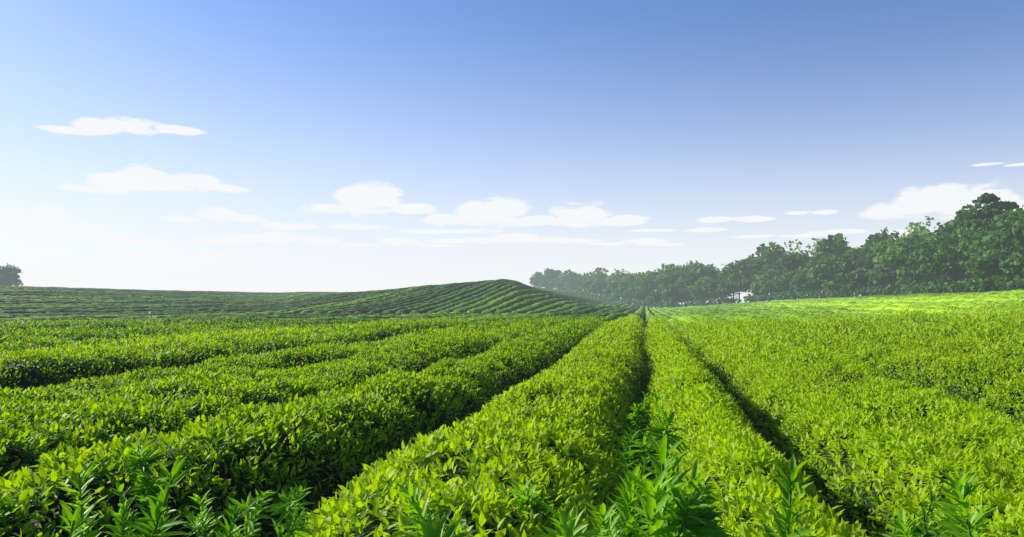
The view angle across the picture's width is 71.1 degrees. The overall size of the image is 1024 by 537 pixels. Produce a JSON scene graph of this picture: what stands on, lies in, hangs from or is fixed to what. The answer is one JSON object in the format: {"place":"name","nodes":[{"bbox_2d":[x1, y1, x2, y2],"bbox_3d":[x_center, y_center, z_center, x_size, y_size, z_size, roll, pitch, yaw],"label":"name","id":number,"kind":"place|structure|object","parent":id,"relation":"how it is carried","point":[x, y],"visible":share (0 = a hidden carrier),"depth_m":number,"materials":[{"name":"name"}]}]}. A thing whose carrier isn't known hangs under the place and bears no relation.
{"place":"outdoors","nodes":[
{"label":"outdoors","id":0,"kind":"place"},
{"bbox_2d":[11,279,861,313],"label":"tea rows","id":1,"kind":"object","parent":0,"point":[286,296],"visible":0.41,"depth_m":159.22,"materials":[{"name":"green plant"}]},
{"bbox_2d":[0,192,1023,307],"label":"tree line","id":2,"kind":"object","parent":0,"point":[979,245],"depth_m":147.47,"materials":[{"name":"green plant"}]},
{"bbox_2d":[0,0,1023,303],"label":"sky","id":3,"kind":"structure","parent":0,"point":[279,146],"materials":[{"name":"blue"}]},
{"bbox_3d":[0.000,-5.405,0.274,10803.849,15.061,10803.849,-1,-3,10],"label":"ground","id":4,"kind":"structure","parent":0,"visible":0},
{"bbox_2d":[164,318,249,325],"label":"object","id":5,"kind":"object","parent":4,"relation":"on","point":[178,320],"visible":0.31,"depth_m":30.41,"materials":[{"name":"green plant"}]},
{"bbox_2d":[0,283,1023,326],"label":"tea rows","id":6,"kind":"object","parent":4,"relation":"on","point":[514,300],"visible":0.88,"depth_m":85.64,"materials":[{"name":"green plant"}]},
{"bbox_2d":[0,303,1023,396],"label":"tea rows","id":7,"kind":"object","parent":4,"relation":"on","point":[750,318],"visible":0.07,"depth_m":28.66,"materials":[{"name":"green plant"}]},
{"bbox_2d":[0,300,1023,425],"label":"tea bushes","id":8,"kind":"object","parent":4,"relation":"on","point":[633,343],"visible":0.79,"depth_m":13.47,"materials":[{"name":"green plant"}]},
{"bbox_2d":[0,349,1023,536],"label":"tea rows","id":9,"kind":"object","parent":4,"relation":"on","point":[268,528],"visible":0.07,"depth_m":4.36,"materials":[{"name":"green plant"}]},
{"bbox_2d":[0,358,1023,536],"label":"tea bushes","id":10,"kind":"object","parent":9,"relation":"on","point":[728,433],"visible":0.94,"depth_m":4.32,"materials":[{"name":"green plant"}]},
{"bbox_2d":[39,361,997,536],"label":"weed","id":11,"kind":"object","parent":4,"relation":"on","point":[700,521],"depth_m":1.77,"materials":[{"name":"green plant"}]}
]}

